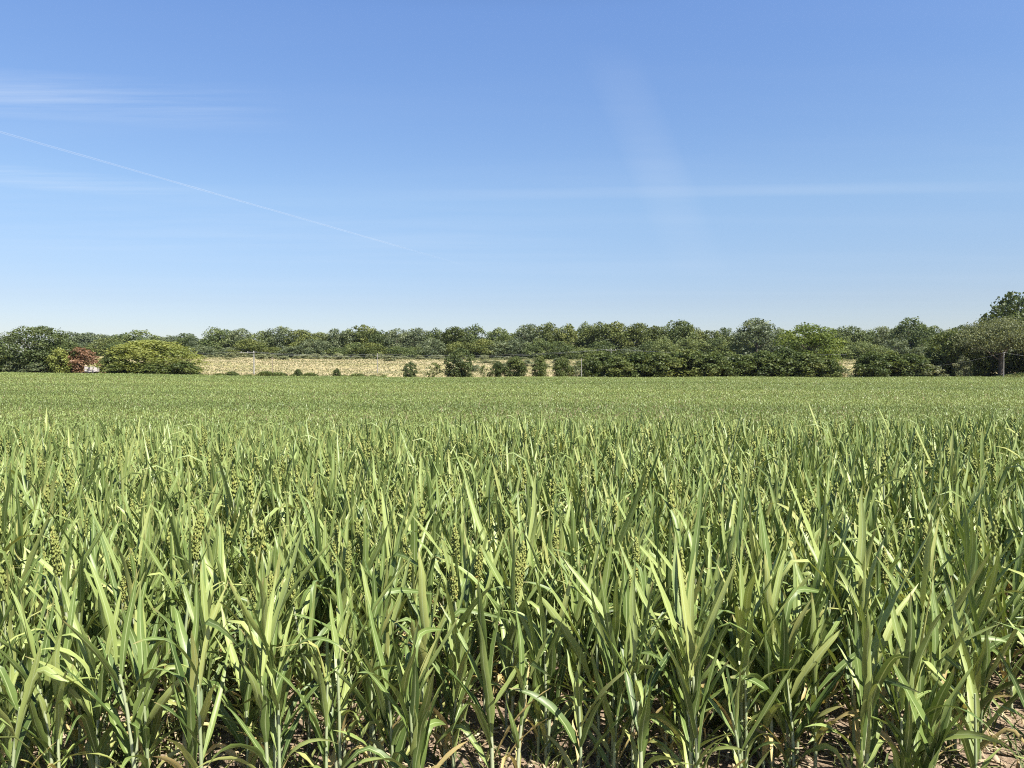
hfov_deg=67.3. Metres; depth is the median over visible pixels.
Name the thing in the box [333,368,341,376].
bush
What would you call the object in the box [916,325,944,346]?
forest tree
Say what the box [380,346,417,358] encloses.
forest tree
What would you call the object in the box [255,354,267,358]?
shrub
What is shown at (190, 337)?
forest tree
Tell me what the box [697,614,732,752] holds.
sorghum plant
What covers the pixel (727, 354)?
bush
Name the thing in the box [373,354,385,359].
shrub
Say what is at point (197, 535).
sorghum plant
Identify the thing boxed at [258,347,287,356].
forest tree
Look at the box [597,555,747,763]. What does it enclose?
sorghum plant
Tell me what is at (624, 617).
sorghum plant
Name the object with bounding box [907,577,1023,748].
sorghum plant
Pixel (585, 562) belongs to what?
sorghum plant
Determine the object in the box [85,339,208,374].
willow shrub
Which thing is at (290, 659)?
sorghum plant
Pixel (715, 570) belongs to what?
sorghum plant
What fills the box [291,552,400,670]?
sorghum plant
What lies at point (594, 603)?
sorghum plant
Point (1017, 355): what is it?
bush
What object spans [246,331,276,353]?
forest tree
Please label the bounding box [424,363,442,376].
bush
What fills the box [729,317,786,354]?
forest tree
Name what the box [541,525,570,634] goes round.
sorghum plant
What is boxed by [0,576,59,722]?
sorghum plant
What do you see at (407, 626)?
sorghum plant
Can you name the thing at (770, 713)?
sorghum plant
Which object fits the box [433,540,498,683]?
sorghum plant
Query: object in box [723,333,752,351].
forest tree
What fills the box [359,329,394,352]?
forest tree
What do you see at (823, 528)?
sorghum plant
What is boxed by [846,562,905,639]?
sorghum plant
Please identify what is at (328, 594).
sorghum plant
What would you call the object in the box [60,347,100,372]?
red tree
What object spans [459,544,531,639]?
sorghum plant
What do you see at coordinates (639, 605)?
sorghum plant
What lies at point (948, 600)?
sorghum plant
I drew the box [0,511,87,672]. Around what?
sorghum plant
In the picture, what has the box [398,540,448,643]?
sorghum plant
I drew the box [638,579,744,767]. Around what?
sorghum plant
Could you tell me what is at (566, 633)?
sorghum plant
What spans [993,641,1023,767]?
sorghum plant
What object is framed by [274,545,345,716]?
sorghum plant
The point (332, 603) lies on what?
sorghum plant
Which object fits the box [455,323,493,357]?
forest tree
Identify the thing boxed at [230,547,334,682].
sorghum plant
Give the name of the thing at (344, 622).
sorghum plant
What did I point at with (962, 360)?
bush
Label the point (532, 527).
sorghum plant
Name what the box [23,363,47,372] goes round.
bush
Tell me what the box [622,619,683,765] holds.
sorghum plant
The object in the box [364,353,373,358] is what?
shrub
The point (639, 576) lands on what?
sorghum plant
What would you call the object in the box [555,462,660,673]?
sorghum plant
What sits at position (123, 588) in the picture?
sorghum plant
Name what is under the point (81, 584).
sorghum plant
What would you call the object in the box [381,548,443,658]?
sorghum plant
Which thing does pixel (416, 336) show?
forest tree
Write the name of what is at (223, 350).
forest tree
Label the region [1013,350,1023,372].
tree
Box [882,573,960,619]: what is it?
sorghum plant
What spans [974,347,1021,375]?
bush
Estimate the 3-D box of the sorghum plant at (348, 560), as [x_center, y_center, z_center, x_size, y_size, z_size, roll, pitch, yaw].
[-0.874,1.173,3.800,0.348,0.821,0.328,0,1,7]
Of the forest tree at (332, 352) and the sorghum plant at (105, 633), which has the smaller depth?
the sorghum plant at (105, 633)
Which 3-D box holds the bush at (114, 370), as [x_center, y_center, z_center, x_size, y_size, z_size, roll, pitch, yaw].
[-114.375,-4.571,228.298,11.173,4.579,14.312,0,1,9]
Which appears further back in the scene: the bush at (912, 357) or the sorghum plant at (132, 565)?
the bush at (912, 357)
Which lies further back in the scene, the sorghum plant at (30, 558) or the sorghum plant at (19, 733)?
the sorghum plant at (30, 558)
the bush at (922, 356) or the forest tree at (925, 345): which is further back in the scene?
the forest tree at (925, 345)
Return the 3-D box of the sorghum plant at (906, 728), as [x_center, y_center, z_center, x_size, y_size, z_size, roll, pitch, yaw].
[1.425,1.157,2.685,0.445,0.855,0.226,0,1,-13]
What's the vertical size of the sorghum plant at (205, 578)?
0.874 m
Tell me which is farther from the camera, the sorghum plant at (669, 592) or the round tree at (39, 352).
the round tree at (39, 352)
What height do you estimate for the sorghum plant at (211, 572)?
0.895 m
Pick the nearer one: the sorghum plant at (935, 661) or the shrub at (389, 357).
the sorghum plant at (935, 661)
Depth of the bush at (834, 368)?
226.51 m
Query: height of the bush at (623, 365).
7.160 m
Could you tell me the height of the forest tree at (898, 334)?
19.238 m
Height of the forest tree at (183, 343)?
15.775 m
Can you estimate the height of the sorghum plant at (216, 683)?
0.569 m
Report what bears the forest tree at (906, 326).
on the ground at (712, 760)
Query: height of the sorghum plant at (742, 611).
0.961 m
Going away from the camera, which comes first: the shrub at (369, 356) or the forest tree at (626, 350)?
the shrub at (369, 356)
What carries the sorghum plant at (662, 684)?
on the ground at (712, 760)
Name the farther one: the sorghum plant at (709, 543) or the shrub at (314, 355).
the shrub at (314, 355)
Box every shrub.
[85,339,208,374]
[224,352,238,358]
[236,352,249,356]
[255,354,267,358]
[267,354,277,358]
[276,356,289,359]
[299,354,310,358]
[308,353,323,358]
[319,355,332,358]
[331,353,345,359]
[351,355,362,358]
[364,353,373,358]
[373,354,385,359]
[382,355,396,360]
[394,356,409,358]
[413,355,425,359]
[434,355,444,359]
[471,365,480,370]
[479,355,488,358]
[523,360,534,365]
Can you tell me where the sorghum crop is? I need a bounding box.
[0,371,1023,767]
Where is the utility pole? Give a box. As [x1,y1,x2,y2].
[240,351,254,373]
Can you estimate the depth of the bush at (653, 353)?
243.45 m
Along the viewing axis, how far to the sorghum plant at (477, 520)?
4.02 m
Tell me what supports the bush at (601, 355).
on the ground at (712, 760)
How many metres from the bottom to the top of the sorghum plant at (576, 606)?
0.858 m
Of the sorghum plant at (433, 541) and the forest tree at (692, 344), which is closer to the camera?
the sorghum plant at (433, 541)
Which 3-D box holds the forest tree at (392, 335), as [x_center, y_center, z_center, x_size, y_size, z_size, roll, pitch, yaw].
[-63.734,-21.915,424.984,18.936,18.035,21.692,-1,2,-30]
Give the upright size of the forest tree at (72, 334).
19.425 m
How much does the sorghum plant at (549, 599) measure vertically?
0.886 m
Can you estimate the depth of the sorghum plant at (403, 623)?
4.19 m
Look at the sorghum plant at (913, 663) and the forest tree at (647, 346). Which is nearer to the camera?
the sorghum plant at (913, 663)
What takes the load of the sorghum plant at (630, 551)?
on the ground at (712, 760)
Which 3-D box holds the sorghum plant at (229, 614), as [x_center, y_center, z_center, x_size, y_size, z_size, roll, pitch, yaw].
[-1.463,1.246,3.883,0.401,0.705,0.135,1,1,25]
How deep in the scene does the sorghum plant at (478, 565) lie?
3.54 m
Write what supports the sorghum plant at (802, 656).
on the ground at (712, 760)
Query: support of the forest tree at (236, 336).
on the ground at (712, 760)
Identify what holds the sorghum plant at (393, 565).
on the ground at (712, 760)
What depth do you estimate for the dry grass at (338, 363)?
285.33 m
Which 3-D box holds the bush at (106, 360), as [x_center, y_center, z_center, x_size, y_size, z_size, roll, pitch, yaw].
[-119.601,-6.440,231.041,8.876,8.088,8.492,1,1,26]
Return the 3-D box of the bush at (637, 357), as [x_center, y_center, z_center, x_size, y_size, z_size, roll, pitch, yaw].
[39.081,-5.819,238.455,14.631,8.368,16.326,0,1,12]
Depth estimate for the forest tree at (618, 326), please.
414.72 m
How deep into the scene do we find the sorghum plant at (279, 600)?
3.05 m
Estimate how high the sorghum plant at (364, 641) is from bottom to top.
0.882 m
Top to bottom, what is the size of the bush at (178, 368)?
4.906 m
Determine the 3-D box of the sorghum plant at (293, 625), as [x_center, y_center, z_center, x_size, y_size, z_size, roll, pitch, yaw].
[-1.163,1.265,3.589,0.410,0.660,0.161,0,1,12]
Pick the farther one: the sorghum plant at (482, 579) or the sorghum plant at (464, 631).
the sorghum plant at (482, 579)
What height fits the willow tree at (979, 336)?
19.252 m
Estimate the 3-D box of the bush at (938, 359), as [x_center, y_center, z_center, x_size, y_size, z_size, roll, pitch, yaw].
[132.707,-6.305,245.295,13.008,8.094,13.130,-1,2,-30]
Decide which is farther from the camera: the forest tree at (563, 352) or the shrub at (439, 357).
the forest tree at (563, 352)
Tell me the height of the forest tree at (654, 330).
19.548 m
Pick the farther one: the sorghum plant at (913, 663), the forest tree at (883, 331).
the forest tree at (883, 331)
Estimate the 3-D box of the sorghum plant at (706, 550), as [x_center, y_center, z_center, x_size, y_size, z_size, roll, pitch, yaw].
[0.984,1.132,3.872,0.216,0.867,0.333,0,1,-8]
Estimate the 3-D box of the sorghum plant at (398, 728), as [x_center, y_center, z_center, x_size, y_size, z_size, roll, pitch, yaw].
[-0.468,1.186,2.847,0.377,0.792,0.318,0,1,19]
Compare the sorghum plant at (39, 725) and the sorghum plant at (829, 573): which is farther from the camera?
the sorghum plant at (829, 573)
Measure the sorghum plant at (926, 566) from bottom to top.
1.046 m
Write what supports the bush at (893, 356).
on the ground at (712, 760)
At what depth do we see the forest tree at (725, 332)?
427.05 m
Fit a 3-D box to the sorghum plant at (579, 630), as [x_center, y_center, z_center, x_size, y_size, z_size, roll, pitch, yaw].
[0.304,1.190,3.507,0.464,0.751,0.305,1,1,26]
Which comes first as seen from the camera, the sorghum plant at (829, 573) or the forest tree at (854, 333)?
the sorghum plant at (829, 573)
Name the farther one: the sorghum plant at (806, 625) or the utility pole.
the utility pole
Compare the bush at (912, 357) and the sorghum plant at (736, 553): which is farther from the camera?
the bush at (912, 357)
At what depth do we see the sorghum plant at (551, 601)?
3.88 m
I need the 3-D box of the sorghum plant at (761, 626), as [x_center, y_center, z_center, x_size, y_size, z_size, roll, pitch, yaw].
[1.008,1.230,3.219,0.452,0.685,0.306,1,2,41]
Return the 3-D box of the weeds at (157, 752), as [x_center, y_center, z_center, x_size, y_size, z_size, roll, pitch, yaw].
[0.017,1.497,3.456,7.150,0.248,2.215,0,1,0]
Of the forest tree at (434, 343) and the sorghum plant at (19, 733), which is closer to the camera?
the sorghum plant at (19, 733)
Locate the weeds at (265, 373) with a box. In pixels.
[200,371,386,378]
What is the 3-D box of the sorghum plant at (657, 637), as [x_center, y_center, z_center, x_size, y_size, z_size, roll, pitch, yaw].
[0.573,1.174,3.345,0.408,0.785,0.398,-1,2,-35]
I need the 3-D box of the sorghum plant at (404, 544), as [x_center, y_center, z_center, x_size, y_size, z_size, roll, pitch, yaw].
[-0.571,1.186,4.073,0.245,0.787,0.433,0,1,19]
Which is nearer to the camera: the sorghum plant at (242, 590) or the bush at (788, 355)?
the sorghum plant at (242, 590)
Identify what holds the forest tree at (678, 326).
on the ground at (712, 760)
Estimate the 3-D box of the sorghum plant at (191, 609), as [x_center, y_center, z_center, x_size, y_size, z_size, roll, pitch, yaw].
[-1.303,1.196,3.260,0.612,0.817,0.384,0,1,-15]
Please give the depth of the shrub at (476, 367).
266.88 m
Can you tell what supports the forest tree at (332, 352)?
on the ground at (712, 760)
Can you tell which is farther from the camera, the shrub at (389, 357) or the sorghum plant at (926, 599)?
the shrub at (389, 357)
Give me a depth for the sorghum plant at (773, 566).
3.39 m
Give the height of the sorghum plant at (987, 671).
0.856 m
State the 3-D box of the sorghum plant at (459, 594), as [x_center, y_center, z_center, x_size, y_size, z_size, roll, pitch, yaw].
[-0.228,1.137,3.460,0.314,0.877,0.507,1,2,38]
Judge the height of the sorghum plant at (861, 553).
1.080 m
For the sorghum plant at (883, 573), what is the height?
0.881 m
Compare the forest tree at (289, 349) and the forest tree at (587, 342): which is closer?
the forest tree at (289, 349)
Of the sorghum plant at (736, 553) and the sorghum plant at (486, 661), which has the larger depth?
the sorghum plant at (736, 553)
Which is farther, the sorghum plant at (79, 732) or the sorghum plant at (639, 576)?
the sorghum plant at (639, 576)
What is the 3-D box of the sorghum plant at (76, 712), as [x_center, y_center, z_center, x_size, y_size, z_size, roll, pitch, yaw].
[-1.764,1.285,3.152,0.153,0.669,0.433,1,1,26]
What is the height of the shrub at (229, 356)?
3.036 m
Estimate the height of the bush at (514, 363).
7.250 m
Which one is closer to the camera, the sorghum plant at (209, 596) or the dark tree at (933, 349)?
the sorghum plant at (209, 596)
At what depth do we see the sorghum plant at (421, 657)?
3.02 m
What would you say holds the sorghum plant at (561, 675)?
on the ground at (712, 760)
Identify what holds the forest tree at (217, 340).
on the ground at (712, 760)
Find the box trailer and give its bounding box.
[84,367,98,373]
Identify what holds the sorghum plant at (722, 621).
on the ground at (712, 760)
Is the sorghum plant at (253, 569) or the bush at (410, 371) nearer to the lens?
the sorghum plant at (253, 569)
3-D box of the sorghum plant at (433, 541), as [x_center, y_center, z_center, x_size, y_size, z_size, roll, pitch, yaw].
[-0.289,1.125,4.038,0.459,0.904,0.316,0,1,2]
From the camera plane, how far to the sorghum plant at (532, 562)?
4.02 m
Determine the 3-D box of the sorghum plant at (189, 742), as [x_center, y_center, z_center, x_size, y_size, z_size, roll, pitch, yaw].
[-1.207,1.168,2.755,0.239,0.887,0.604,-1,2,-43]
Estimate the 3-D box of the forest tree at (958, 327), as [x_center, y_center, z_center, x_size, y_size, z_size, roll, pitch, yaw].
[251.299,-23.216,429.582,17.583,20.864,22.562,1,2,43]
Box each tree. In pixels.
[0,325,80,372]
[0,338,21,355]
[46,347,72,372]
[59,331,86,344]
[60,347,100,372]
[61,343,86,372]
[70,332,100,355]
[77,343,98,354]
[82,337,123,356]
[86,334,112,355]
[101,342,132,356]
[109,333,134,342]
[115,329,163,355]
[160,335,177,341]
[173,337,198,355]
[174,333,200,346]
[186,339,201,351]
[188,345,218,355]
[197,326,235,355]
[208,347,248,354]
[221,328,256,350]
[225,338,269,356]
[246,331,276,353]
[255,326,302,354]
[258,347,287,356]
[273,346,310,357]
[283,329,316,356]
[294,339,334,356]
[306,331,338,353]
[316,347,348,358]
[320,328,353,357]
[337,341,368,358]
[340,324,381,355]
[340,331,358,357]
[349,342,391,358]
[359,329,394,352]
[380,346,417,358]
[381,328,414,354]
[393,346,437,358]
[400,327,432,355]
[419,338,448,358]
[424,327,451,356]
[437,326,475,357]
[440,341,479,357]
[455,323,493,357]
[465,339,504,358]
[479,341,522,359]
[486,327,514,355]
[503,339,533,356]
[512,323,546,357]
[523,337,556,358]
[530,322,565,358]
[542,341,578,358]
[554,324,582,357]
[568,347,596,359]
[574,321,594,347]
[575,322,621,354]
[587,340,619,358]
[590,320,637,355]
[616,347,647,354]
[621,322,654,353]
[636,325,673,350]
[639,341,658,352]
[648,338,679,353]
[653,319,701,352]
[667,339,711,352]
[680,325,708,350]
[697,337,735,352]
[698,330,724,348]
[711,342,744,353]
[716,327,733,350]
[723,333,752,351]
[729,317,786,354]
[747,347,773,352]
[769,329,795,346]
[772,322,848,366]
[823,325,852,357]
[826,346,860,359]
[840,325,869,351]
[844,341,882,358]
[851,329,883,350]
[860,345,892,354]
[869,326,895,345]
[881,338,910,354]
[884,328,905,341]
[887,316,935,352]
[900,346,930,355]
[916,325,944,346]
[922,339,938,356]
[923,330,981,375]
[930,316,1023,374]
[953,324,971,342]
[975,291,1023,371]
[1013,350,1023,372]
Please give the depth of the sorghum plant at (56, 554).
3.50 m
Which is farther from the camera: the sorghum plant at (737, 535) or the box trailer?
the box trailer
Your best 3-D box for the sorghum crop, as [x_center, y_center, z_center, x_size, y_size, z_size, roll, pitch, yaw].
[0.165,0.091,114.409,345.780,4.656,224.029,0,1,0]
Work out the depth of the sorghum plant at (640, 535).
4.08 m
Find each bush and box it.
[0,346,18,371]
[3,361,29,372]
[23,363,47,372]
[97,350,127,373]
[99,361,147,373]
[130,362,171,374]
[165,361,201,374]
[226,371,237,375]
[294,369,302,374]
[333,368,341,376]
[401,362,417,376]
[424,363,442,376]
[443,348,475,377]
[479,365,488,376]
[486,362,506,376]
[501,356,528,376]
[531,356,547,376]
[551,357,574,376]
[569,365,582,376]
[576,350,619,376]
[577,357,605,376]
[593,356,640,377]
[606,354,637,374]
[623,352,650,375]
[626,352,658,376]
[637,353,683,376]
[648,352,669,369]
[668,349,708,376]
[669,350,687,366]
[690,351,741,376]
[714,350,738,365]
[721,354,764,376]
[740,350,793,376]
[764,347,808,376]
[786,353,832,376]
[815,357,843,377]
[836,367,852,376]
[851,351,893,376]
[853,351,879,376]
[867,351,919,376]
[889,353,934,376]
[911,364,948,376]
[912,354,945,376]
[917,353,951,376]
[942,350,991,376]
[952,355,973,376]
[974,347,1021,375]
[993,346,1023,373]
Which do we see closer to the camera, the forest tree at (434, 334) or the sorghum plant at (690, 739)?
the sorghum plant at (690, 739)
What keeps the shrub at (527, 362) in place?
on the ground at (712, 760)
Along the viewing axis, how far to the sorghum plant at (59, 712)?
2.89 m
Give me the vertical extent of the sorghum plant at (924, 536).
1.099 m
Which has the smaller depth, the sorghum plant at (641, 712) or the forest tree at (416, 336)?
the sorghum plant at (641, 712)
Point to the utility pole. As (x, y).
(253, 352)
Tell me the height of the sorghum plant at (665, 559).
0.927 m
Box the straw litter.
[1,587,1023,767]
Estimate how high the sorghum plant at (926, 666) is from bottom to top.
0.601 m
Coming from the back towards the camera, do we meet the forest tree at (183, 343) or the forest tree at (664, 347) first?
the forest tree at (183, 343)
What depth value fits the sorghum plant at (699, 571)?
3.70 m
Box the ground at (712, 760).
[0,356,1023,767]
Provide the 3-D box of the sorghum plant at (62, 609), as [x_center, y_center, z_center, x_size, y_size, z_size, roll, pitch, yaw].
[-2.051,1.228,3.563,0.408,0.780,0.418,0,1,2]
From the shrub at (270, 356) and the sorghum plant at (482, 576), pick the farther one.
the shrub at (270, 356)
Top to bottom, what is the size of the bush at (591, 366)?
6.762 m
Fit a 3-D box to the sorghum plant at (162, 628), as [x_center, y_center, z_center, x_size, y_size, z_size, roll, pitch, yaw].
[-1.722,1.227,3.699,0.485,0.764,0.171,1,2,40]
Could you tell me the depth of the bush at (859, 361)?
244.04 m
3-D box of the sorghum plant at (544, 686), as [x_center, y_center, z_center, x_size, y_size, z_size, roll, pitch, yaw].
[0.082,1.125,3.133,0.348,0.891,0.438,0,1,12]
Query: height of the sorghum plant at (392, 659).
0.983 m
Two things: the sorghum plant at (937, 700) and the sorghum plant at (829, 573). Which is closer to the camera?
the sorghum plant at (937, 700)
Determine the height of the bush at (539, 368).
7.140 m
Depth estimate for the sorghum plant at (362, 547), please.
3.89 m
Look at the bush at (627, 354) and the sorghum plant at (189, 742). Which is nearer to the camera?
the sorghum plant at (189, 742)
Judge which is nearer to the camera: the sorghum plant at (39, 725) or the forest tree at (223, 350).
the sorghum plant at (39, 725)
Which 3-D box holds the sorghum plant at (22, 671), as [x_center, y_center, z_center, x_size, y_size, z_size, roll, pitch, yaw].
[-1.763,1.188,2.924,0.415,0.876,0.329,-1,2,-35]
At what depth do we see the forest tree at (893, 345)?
403.35 m
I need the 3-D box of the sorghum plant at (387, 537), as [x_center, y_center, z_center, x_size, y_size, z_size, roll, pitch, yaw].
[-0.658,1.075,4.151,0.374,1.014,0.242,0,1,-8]
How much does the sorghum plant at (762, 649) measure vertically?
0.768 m
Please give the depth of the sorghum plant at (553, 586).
3.86 m
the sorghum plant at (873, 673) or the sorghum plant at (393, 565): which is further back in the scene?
the sorghum plant at (393, 565)
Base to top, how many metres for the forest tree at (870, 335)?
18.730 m
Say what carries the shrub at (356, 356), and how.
on the ground at (712, 760)
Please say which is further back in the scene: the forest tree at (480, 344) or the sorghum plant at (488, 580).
the forest tree at (480, 344)
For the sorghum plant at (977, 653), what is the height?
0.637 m
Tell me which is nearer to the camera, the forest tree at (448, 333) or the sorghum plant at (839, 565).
the sorghum plant at (839, 565)
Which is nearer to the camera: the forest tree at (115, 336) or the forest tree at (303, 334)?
the forest tree at (303, 334)
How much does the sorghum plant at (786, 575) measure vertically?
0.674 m
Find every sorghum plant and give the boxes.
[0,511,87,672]
[0,552,44,740]
[0,571,66,767]
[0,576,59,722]
[0,587,107,767]
[0,597,72,767]
[0,598,54,716]
[0,621,20,737]
[0,625,71,767]
[0,641,21,767]
[0,645,91,767]
[0,654,35,767]
[10,574,77,767]
[12,540,160,669]
[15,604,144,767]
[17,569,123,764]
[18,522,121,652]
[25,575,113,767]
[28,560,128,707]
[28,638,129,762]
[39,592,141,767]
[55,558,190,767]
[64,517,180,684]
[71,539,107,646]
[71,593,136,732]
[75,571,109,650]
[83,512,161,710]
[88,548,165,692]
[91,500,180,693]
[95,585,185,767]
[95,597,177,764]
[99,604,203,767]
[100,604,183,760]
[121,603,174,760]
[125,483,222,730]
[125,504,183,623]
[126,561,183,689]
[127,568,255,747]
[131,579,200,687]
[134,583,261,767]
[136,567,190,734]
[136,572,229,700]
[148,541,229,693]
[152,576,242,767]
[153,553,246,708]
[160,517,240,694]
[170,565,232,748]
[177,520,236,697]
[177,579,252,695]
[179,563,251,684]
[180,579,244,717]
[193,573,273,692]
[197,577,346,767]
[202,578,286,767]
[202,634,283,736]
[206,569,249,688]
[207,568,304,767]
[207,575,306,718]
[208,521,309,767]
[209,545,295,755]
[214,565,303,684]
[215,597,351,721]
[216,570,255,721]
[218,620,343,767]
[220,523,302,668]
[221,596,304,662]
[223,500,314,743]
[225,587,332,728]
[227,546,260,663]
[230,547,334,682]
[232,518,300,681]
[232,540,332,745]
[232,570,273,734]
[233,608,314,766]
[241,532,309,662]
[262,534,298,638]
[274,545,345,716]
[274,595,381,767]
[275,604,376,767]
[284,477,343,676]
[289,515,331,679]
[289,557,409,767]
[290,570,438,767]
[290,580,323,751]
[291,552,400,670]
[293,540,333,671]
[297,553,334,674]
[303,503,339,668]
[304,520,376,654]
[304,542,419,767]
[312,560,370,756]
[315,541,369,682]
[316,516,408,667]
[317,512,365,664]
[320,563,379,688]
[320,569,366,705]
[326,541,404,746]
[331,594,433,767]
[334,620,437,767]
[340,550,412,750]
[342,612,458,767]
[344,513,410,656]
[345,518,406,658]
[355,536,411,729]
[355,595,472,750]
[357,615,468,767]
[363,522,426,658]
[367,577,418,643]
[375,488,422,643]
[380,597,508,766]
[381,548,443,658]
[383,548,464,718]
[386,560,491,765]
[388,539,429,646]
[391,533,410,645]
[396,531,413,638]
[396,552,477,661]
[397,568,479,767]
[397,619,445,767]
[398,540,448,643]
[398,544,480,707]
[411,514,490,640]
[419,581,548,767]
[428,518,506,682]
[428,541,499,700]
[430,539,501,720]
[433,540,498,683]
[434,532,503,677]
[437,508,550,741]
[437,549,509,706]
[441,528,504,717]
[442,535,488,660]
[445,506,508,672]
[449,531,509,611]
[450,471,539,617]
[459,529,497,676]
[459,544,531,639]
[461,540,567,684]
[468,537,550,736]
[470,518,543,696]
[475,542,506,690]
[481,518,522,637]
[481,537,515,674]
[481,580,500,675]
[487,580,565,681]
[488,564,580,762]
[490,523,550,582]
[494,528,572,686]
[500,604,561,767]
[501,529,599,691]
[503,572,607,759]
[505,532,570,646]
[507,600,618,753]
[510,648,627,767]
[515,589,573,761]
[520,511,562,624]
[522,474,564,598]
[525,512,602,656]
[525,523,560,626]
[525,568,620,706]
[528,561,558,628]
[532,542,615,684]
[536,536,654,767]
[539,546,594,724]
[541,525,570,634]
[544,550,610,673]
[545,547,601,665]
[553,553,619,722]
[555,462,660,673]
[555,559,702,767]
[555,578,612,711]
[560,573,665,767]
[563,516,641,717]
[568,601,675,767]
[578,604,658,760]
[583,562,612,716]
[586,560,698,767]
[593,559,704,721]
[596,513,670,664]
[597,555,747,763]
[598,553,671,749]
[599,528,642,618]
[601,578,662,659]
[602,536,660,639]
[608,545,656,594]
[609,537,664,661]
[609,560,671,730]
[611,551,673,616]
[612,535,672,661]
[618,540,731,767]
[618,578,687,697]
[619,529,726,628]
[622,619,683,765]
[626,530,673,609]
[628,563,674,688]
[636,581,709,764]
[638,517,651,571]
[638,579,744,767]
[645,535,723,731]
[647,526,672,696]
[648,546,745,767]
[648,555,687,691]
[653,515,665,683]
[655,577,722,764]
[669,552,749,767]
[670,563,780,732]
[672,473,712,764]
[673,534,706,606]
[680,538,792,765]
[686,527,712,601]
[688,525,730,610]
[694,544,723,711]
[696,518,742,583]
[696,549,755,601]
[696,566,726,678]
[697,472,751,640]
[697,531,808,730]
[697,575,761,734]
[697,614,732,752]
[698,503,796,671]
[698,552,758,731]
[699,647,790,767]
[706,514,727,601]
[706,581,803,767]
[707,542,778,674]
[711,526,805,605]
[713,552,761,724]
[714,552,811,743]
[714,568,760,753]
[715,545,782,729]
[718,552,777,725]
[721,591,811,753]
[722,527,810,767]
[723,515,763,641]
[723,543,792,592]
[723,565,844,767]
[724,556,807,767]
[725,623,845,767]
[726,543,804,691]
[733,552,820,758]
[736,577,817,757]
[741,551,810,767]
[757,485,831,682]
[758,591,891,767]
[760,557,823,654]
[762,529,847,737]
[771,568,824,752]
[776,570,825,679]
[777,559,884,756]
[787,475,874,709]
[788,528,851,708]
[792,492,852,681]
[801,581,843,719]
[806,495,951,767]
[811,556,853,704]
[820,488,899,654]
[821,514,851,703]
[824,542,911,692]
[834,532,905,733]
[835,564,965,728]
[835,612,919,767]
[838,522,939,630]
[838,535,897,731]
[839,587,930,714]
[843,536,900,623]
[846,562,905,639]
[850,590,963,754]
[851,589,970,767]
[852,486,961,623]
[853,550,998,767]
[855,617,905,734]
[863,663,1001,767]
[876,589,973,663]
[877,516,1006,720]
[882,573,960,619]
[882,581,941,719]
[882,634,979,729]
[885,557,1013,767]
[894,568,1023,712]
[899,586,993,761]
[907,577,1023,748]
[913,666,954,767]
[915,585,990,716]
[916,557,1018,746]
[920,545,1021,744]
[922,577,1001,767]
[927,510,1022,693]
[941,562,1023,761]
[942,627,1023,749]
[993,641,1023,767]
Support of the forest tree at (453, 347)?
on the ground at (712, 760)
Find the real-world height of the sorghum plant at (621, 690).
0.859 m
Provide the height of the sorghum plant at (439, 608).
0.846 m
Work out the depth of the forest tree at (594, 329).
416.22 m
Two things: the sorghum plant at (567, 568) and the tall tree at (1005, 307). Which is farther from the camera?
the tall tree at (1005, 307)
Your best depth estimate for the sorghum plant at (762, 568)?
3.59 m
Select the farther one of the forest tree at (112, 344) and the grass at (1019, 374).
the forest tree at (112, 344)
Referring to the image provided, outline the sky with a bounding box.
[0,0,1023,351]
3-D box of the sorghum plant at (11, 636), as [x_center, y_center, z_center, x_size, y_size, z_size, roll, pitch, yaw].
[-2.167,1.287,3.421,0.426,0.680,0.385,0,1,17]
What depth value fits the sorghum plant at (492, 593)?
3.84 m
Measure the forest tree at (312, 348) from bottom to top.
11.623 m
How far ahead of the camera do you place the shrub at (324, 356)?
330.68 m
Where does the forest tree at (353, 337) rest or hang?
on the ground at (712, 760)
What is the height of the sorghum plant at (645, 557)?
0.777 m
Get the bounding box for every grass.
[82,357,996,377]
[988,372,1023,377]
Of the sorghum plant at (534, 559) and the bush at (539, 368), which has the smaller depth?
the sorghum plant at (534, 559)
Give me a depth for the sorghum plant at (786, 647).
3.04 m
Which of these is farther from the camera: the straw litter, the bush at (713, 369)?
the bush at (713, 369)
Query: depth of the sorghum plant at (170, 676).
3.46 m
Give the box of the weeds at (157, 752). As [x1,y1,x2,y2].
[1,646,1023,767]
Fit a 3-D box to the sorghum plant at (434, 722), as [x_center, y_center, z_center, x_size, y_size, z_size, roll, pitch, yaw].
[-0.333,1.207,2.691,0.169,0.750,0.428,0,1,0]
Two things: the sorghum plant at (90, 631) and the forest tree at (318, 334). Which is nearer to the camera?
the sorghum plant at (90, 631)
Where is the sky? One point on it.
(171, 168)
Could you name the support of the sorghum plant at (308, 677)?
on the ground at (712, 760)
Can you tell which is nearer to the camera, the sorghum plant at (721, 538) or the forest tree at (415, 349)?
the sorghum plant at (721, 538)
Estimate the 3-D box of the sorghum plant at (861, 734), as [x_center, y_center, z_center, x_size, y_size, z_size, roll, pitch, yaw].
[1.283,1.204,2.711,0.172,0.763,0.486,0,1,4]
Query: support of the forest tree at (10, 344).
on the ground at (712, 760)
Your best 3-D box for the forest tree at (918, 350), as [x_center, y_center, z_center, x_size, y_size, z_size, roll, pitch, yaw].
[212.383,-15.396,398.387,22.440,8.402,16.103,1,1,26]
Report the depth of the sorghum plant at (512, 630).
3.37 m
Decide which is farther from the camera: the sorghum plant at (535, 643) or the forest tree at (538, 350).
the forest tree at (538, 350)
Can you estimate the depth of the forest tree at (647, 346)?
398.12 m
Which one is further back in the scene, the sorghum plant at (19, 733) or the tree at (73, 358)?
the tree at (73, 358)
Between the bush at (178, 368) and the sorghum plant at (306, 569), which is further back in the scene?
the bush at (178, 368)
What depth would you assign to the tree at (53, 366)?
230.01 m
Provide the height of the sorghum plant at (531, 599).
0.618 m
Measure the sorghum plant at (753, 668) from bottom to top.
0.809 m

